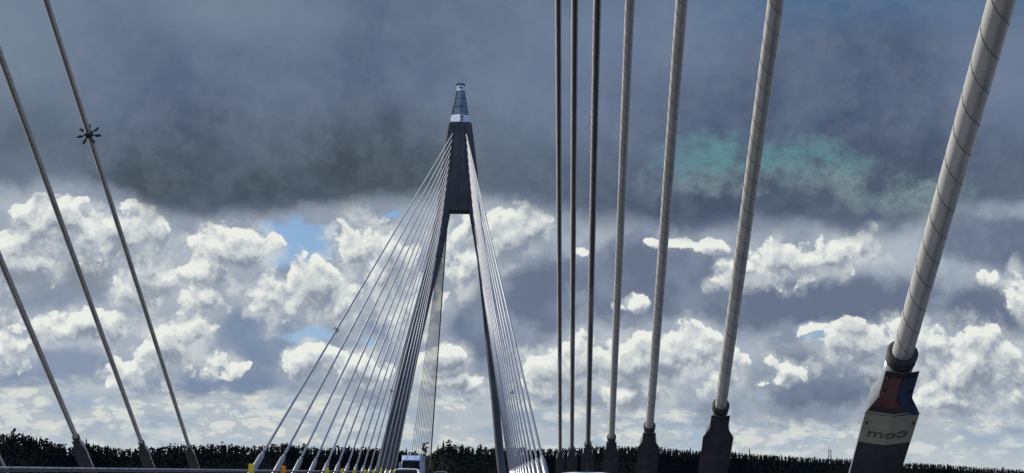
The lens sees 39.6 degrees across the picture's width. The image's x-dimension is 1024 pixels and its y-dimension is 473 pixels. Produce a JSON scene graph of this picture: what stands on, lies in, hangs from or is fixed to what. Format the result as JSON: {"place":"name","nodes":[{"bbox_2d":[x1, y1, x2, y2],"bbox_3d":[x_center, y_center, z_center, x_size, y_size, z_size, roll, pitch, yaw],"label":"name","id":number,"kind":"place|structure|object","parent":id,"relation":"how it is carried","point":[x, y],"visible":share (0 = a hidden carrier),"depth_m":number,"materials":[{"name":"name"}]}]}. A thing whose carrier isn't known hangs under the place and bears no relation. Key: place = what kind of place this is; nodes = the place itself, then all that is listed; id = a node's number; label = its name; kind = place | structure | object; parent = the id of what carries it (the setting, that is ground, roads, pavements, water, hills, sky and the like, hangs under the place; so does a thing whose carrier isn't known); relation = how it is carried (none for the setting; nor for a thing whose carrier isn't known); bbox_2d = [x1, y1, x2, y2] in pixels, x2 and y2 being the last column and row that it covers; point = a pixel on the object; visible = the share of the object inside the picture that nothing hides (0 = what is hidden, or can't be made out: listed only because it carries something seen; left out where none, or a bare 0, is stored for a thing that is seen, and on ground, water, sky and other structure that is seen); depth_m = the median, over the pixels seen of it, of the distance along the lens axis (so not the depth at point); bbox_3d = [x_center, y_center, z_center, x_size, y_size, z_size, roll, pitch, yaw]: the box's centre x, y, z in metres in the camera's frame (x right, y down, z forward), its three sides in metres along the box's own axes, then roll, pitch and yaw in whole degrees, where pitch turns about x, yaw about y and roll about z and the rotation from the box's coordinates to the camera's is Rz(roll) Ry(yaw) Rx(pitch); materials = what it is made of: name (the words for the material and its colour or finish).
{"place":"outdoors","nodes":[
{"label":"outdoors","id":0,"kind":"place"},
{"bbox_2d":[0,444,980,472],"bbox_3d":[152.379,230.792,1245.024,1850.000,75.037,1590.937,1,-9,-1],"label":"hills","id":1,"kind":"structure","parent":0,"point":[320,466],"depth_m":937.13,"materials":[{"name":"green plant"}]},
{"bbox_2d":[0,433,1023,472],"bbox_3d":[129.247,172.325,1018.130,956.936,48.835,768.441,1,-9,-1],"label":"forest","id":2,"kind":"object","parent":1,"relation":"on","point":[49,448],"visible":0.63,"depth_m":929.69,"materials":[{"name":"green plant"}]},
{"bbox_2d":[0,0,1023,472],"label":"sky","id":3,"kind":"structure","parent":0,"point":[259,159],"materials":[{"name":"grey"}]},
{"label":"bridge deck","id":4,"kind":"structure","parent":0,"visible":0},
{"bbox_2d":[0,456,8,472],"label":"stay cable","id":5,"kind":"object","parent":4,"relation":"attached to","point":[2,463],"visible":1,"depth_m":56.36,"materials":[{"name":"grey metal"}]},
{"bbox_2d":[0,251,94,472],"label":"stay cable","id":6,"kind":"object","parent":4,"relation":"attached to","point":[81,454],"visible":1,"depth_m":61.19,"materials":[{"name":"grey metal"}]},
{"bbox_2d":[0,46,156,472],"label":"stay cable","id":7,"kind":"object","parent":4,"relation":"attached to","point":[145,457],"visible":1,"depth_m":61.50,"materials":[{"name":"grey metal"}]},
{"bbox_2d":[43,0,200,472],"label":"stay cable","id":8,"kind":"object","parent":4,"relation":"attached to","point":[191,458],"visible":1,"depth_m":66.40,"materials":[{"name":"grey metal"}]},
{"bbox_2d":[361,187,446,472],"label":"stay cable","id":9,"kind":"object","parent":4,"relation":"attached to","point":[363,468],"visible":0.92,"depth_m":256.74,"materials":[{"name":"grey metal"}]},
{"bbox_2d":[368,194,445,472],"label":"stay cable","id":10,"kind":"object","parent":4,"relation":"attached to","point":[370,467],"visible":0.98,"depth_m":266.18,"materials":[{"name":"grey metal"}]},
{"bbox_2d":[375,202,444,472],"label":"stay cable","id":11,"kind":"object","parent":4,"relation":"attached to","point":[376,468],"visible":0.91,"depth_m":276.16,"materials":[{"name":"grey metal"}]},
{"bbox_2d":[379,210,443,472],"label":"stay cable","id":12,"kind":"object","parent":4,"relation":"attached to","point":[410,347],"visible":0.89,"depth_m":284.74,"materials":[{"name":"grey metal"}]},
{"bbox_2d":[384,219,442,472],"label":"stay cable","id":13,"kind":"object","parent":4,"relation":"attached to","point":[412,351],"visible":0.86,"depth_m":292.62,"materials":[{"name":"grey metal"}]},
{"bbox_2d":[389,231,440,472],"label":"stay cable","id":14,"kind":"object","parent":4,"relation":"attached to","point":[414,356],"visible":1,"depth_m":300.34,"materials":[{"name":"grey metal"}]},
{"bbox_2d":[394,259,435,469],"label":"stay cable","id":15,"kind":"object","parent":4,"relation":"attached to","point":[415,365],"visible":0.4,"depth_m":307.52,"materials":[{"name":"grey metal"}]},
{"bbox_2d":[411,286,434,454],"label":"stay cable","id":16,"kind":"object","parent":4,"relation":"attached to","point":[423,368],"visible":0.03,"depth_m":341.82,"materials":[{"name":"grey metal"}]},
{"bbox_2d":[414,283,435,450],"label":"stay cable","id":17,"kind":"object","parent":4,"relation":"attached to","point":[424,368],"visible":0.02,"depth_m":348.56,"materials":[{"name":"grey metal"}]},
{"bbox_2d":[416,279,436,450],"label":"stay cable","id":18,"kind":"object","parent":4,"relation":"attached to","point":[426,365],"visible":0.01,"depth_m":354.19,"materials":[{"name":"grey metal"}]},
{"bbox_2d":[418,275,437,450],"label":"stay cable","id":19,"kind":"object","parent":4,"relation":"attached to","point":[428,359],"visible":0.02,"depth_m":358.93,"materials":[{"name":"grey metal"}]},
{"bbox_2d":[471,202,513,472],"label":"stay cable","id":20,"kind":"object","parent":4,"relation":"attached to","point":[496,357],"visible":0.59,"depth_m":272.02,"materials":[{"name":"grey metal"}]},
{"bbox_2d":[472,210,512,472],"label":"stay cable","id":21,"kind":"object","parent":4,"relation":"attached to","point":[495,360],"visible":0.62,"depth_m":281.19,"materials":[{"name":"grey metal"}]},
{"bbox_2d":[473,220,511,472],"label":"stay cable","id":22,"kind":"object","parent":4,"relation":"attached to","point":[495,365],"visible":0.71,"depth_m":289.83,"materials":[{"name":"grey metal"}]},
{"bbox_2d":[475,236,509,472],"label":"stay cable","id":23,"kind":"object","parent":4,"relation":"attached to","point":[495,369],"visible":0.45,"depth_m":298.37,"materials":[{"name":"grey metal"}]},
{"bbox_2d":[471,196,515,472],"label":"stay cable","id":24,"kind":"object","parent":4,"relation":"attached to","point":[496,354],"visible":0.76,"depth_m":262.86,"materials":[{"name":"grey metal"}]},
{"bbox_2d":[478,259,508,472],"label":"stay cable","id":25,"kind":"object","parent":4,"relation":"attached to","point":[495,376],"visible":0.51,"depth_m":306.48,"materials":[{"name":"grey metal"}]},
{"bbox_2d":[470,187,517,472],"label":"stay cable","id":26,"kind":"object","parent":4,"relation":"attached to","point":[497,348],"visible":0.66,"depth_m":254.01,"materials":[{"name":"grey metal"}]},
{"bbox_2d":[470,183,519,472],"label":"stay cable","id":27,"kind":"object","parent":4,"relation":"attached to","point":[518,466],"visible":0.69,"depth_m":243.64,"materials":[{"name":"grey metal"}]},
{"bbox_2d":[469,173,521,472],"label":"stay cable","id":28,"kind":"object","parent":4,"relation":"attached to","point":[520,465],"visible":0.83,"depth_m":233.72,"materials":[{"name":"grey metal"}]},
{"bbox_2d":[468,166,523,472],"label":"stay cable","id":29,"kind":"object","parent":4,"relation":"attached to","point":[522,469],"visible":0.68,"depth_m":222.52,"materials":[{"name":"grey metal"}]},
{"bbox_2d":[555,0,564,472],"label":"stay cable","id":30,"kind":"object","parent":4,"relation":"attached to","point":[559,464],"visible":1,"depth_m":67.09,"materials":[{"name":"black metal"}]},
{"bbox_2d":[566,0,577,472],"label":"stay cable","id":31,"kind":"object","parent":4,"relation":"attached to","point":[571,462],"visible":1,"depth_m":59.20,"materials":[{"name":"black metal"}]},
{"bbox_2d":[581,0,600,471],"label":"stay cable","id":32,"kind":"object","parent":4,"relation":"attached to","point":[587,456],"visible":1,"depth_m":50.76,"materials":[{"name":"black metal"}]},
{"bbox_2d":[602,0,634,472],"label":"stay cable","id":33,"kind":"object","parent":4,"relation":"attached to","point":[611,458],"visible":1,"depth_m":42.36,"materials":[{"name":"grey metal"}]},
{"bbox_2d":[636,0,687,472],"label":"stay cable","id":34,"kind":"object","parent":4,"relation":"attached to","point":[648,454],"visible":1,"depth_m":33.63,"materials":[{"name":"grey metal"}]},
{"bbox_2d":[699,0,783,472],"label":"stay cable","id":35,"kind":"object","parent":4,"relation":"attached to","point":[717,443],"visible":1,"depth_m":24.53,"materials":[{"name":"grey metal"}]},
{"bbox_2d":[849,0,1016,472],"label":"stay cable","id":36,"kind":"object","parent":4,"relation":"attached to","point":[889,421],"visible":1,"depth_m":15.08,"materials":[{"name":"grey metal"}]},
{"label":"kerb","id":37,"kind":"structure","parent":4,"relation":"on","visible":0},
{"bbox_2d":[0,466,377,472],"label":"edge railing","id":38,"kind":"object","parent":37,"relation":"on","point":[55,469],"visible":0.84,"depth_m":71.47,"materials":[{"name":"metal"}]},
{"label":"road","id":39,"kind":"structure","parent":0,"visible":0},
{"bbox_2d":[394,468,419,472],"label":"oncoming car","id":40,"kind":"object","parent":39,"relation":"on","point":[406,470],"visible":0.94,"depth_m":86.21,"materials":[{"name":"white paint"}]},
{"bbox_2d":[399,455,424,472],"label":"oncoming lorry","id":41,"kind":"object","parent":39,"relation":"on","point":[414,461],"visible":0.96,"depth_m":175.97,"materials":[{"name":"white paint"}]},
{"bbox_2d":[567,464,602,472],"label":"leading car","id":42,"kind":"object","parent":39,"relation":"on","point":[585,472],"visible":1,"depth_m":38.33,"materials":[{"name":"white paint"}]},
{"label":"median barrier","id":43,"kind":"object","parent":39,"relation":"on","visible":0},
{"bbox_2d":[248,464,253,472],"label":"lane delineator","id":44,"kind":"object","parent":43,"relation":"on","point":[250,468],"visible":1,"depth_m":17.50,"materials":[{"name":"plastic"}]},
{"bbox_2d":[281,466,285,472],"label":"lane delineator","id":45,"kind":"object","parent":43,"relation":"on","point":[283,469],"visible":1,"depth_m":20.29,"materials":[{"name":"plastic"}]},
{"label":"water","id":46,"kind":"structure","parent":0,"visible":0},
{"bbox_2d":[377,83,505,472],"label":"bridge pylon","id":47,"kind":"object","parent":46,"relation":"in","point":[458,200],"visible":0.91,"depth_m":316.91,"materials":[{"name":"concrete"}]},
{"bbox_2d":[254,133,453,472],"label":"stay cable","id":48,"kind":"object","parent":47,"relation":"attached to","point":[259,460],"visible":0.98,"depth_m":152.41,"materials":[{"name":"grey metal"}]},
{"bbox_2d":[272,139,452,472],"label":"stay cable","id":49,"kind":"object","parent":47,"relation":"attached to","point":[281,462],"visible":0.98,"depth_m":166.43,"materials":[{"name":"grey metal"}]},
{"bbox_2d":[292,146,451,472],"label":"stay cable","id":50,"kind":"object","parent":47,"relation":"attached to","point":[298,464],"visible":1,"depth_m":181.27,"materials":[{"name":"grey metal"}]},
{"bbox_2d":[308,153,450,472],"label":"stay cable","id":51,"kind":"object","parent":47,"relation":"attached to","point":[313,466],"visible":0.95,"depth_m":195.95,"materials":[{"name":"grey metal"}]},
{"bbox_2d":[322,159,449,472],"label":"stay cable","id":52,"kind":"object","parent":47,"relation":"attached to","point":[327,465],"visible":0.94,"depth_m":209.95,"materials":[{"name":"grey metal"}]},
{"bbox_2d":[333,166,449,472],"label":"stay cable","id":53,"kind":"object","parent":47,"relation":"attached to","point":[337,467],"visible":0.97,"depth_m":221.57,"materials":[{"name":"grey metal"}]},
{"bbox_2d":[344,173,448,472],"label":"stay cable","id":54,"kind":"object","parent":47,"relation":"attached to","point":[347,467],"visible":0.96,"depth_m":234.15,"materials":[{"name":"grey metal"}]},
{"bbox_2d":[354,180,447,472],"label":"stay cable","id":55,"kind":"object","parent":47,"relation":"attached to","point":[356,467],"visible":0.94,"depth_m":246.19,"materials":[{"name":"grey metal"}]},
{"bbox_2d":[419,271,438,454],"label":"stay cable","id":56,"kind":"object","parent":47,"relation":"attached to","point":[429,359],"visible":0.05,"depth_m":365.54,"materials":[{"name":"grey metal"}]},
{"bbox_2d":[421,267,439,454],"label":"stay cable","id":57,"kind":"object","parent":47,"relation":"attached to","point":[430,359],"visible":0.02,"depth_m":369.73,"materials":[{"name":"grey metal"}]},
{"bbox_2d":[423,264,440,452],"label":"stay cable","id":58,"kind":"object","parent":47,"relation":"attached to","point":[432,353],"visible":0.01,"depth_m":376.11,"materials":[{"name":"grey metal"}]},
{"bbox_2d":[424,260,441,455],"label":"stay cable","id":59,"kind":"object","parent":47,"relation":"attached to","point":[433,354],"visible":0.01,"depth_m":381.97,"materials":[{"name":"grey metal"}]},
{"bbox_2d":[425,255,442,472],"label":"stay cable","id":60,"kind":"object","parent":47,"relation":"attached to","point":[433,364],"visible":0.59,"depth_m":393.35,"materials":[{"name":"grey metal"}]},
{"bbox_2d":[426,250,443,472],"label":"stay cable","id":61,"kind":"object","parent":47,"relation":"attached to","point":[434,363],"visible":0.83,"depth_m":400.96,"materials":[{"name":"grey metal"}]},
{"bbox_2d":[427,244,444,472],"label":"stay cable","id":62,"kind":"object","parent":47,"relation":"attached to","point":[435,364],"visible":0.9,"depth_m":402.69,"materials":[{"name":"grey metal"}]},
{"bbox_2d":[429,239,445,472],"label":"stay cable","id":63,"kind":"object","parent":47,"relation":"attached to","point":[437,355],"visible":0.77,"depth_m":408.06,"materials":[{"name":"grey metal"}]},
{"bbox_2d":[430,242,445,470],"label":"stay cable","id":64,"kind":"object","parent":47,"relation":"attached to","point":[437,356],"visible":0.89,"depth_m":412.92,"materials":[{"name":"grey metal"}]},
{"bbox_2d":[430,234,446,472],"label":"stay cable","id":65,"kind":"object","parent":47,"relation":"attached to","point":[437,361],"visible":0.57,"depth_m":418.09,"materials":[{"name":"grey metal"}]},
{"bbox_2d":[430,237,446,466],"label":"stay cable","id":66,"kind":"object","parent":47,"relation":"attached to","point":[438,351],"visible":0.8,"depth_m":415.68,"materials":[{"name":"grey metal"}]},
{"bbox_2d":[468,160,527,472],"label":"stay cable","id":67,"kind":"object","parent":47,"relation":"attached to","point":[525,462],"visible":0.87,"depth_m":210.78,"materials":[{"name":"grey metal"}]},
{"bbox_2d":[467,153,530,472],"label":"stay cable","id":68,"kind":"object","parent":47,"relation":"attached to","point":[528,461],"visible":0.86,"depth_m":196.60,"materials":[{"name":"grey metal"}]},
{"bbox_2d":[467,147,535,472],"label":"stay cable","id":69,"kind":"object","parent":47,"relation":"attached to","point":[532,467],"visible":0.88,"depth_m":183.92,"materials":[{"name":"grey metal"}]},
{"bbox_2d":[466,140,540,472],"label":"stay cable","id":70,"kind":"object","parent":47,"relation":"attached to","point":[537,467],"visible":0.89,"depth_m":168.65,"materials":[{"name":"grey metal"}]},
{"bbox_2d":[466,133,548,472],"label":"stay cable","id":71,"kind":"object","parent":47,"relation":"attached to","point":[543,465],"visible":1,"depth_m":151.95,"materials":[{"name":"grey metal"}]}
]}

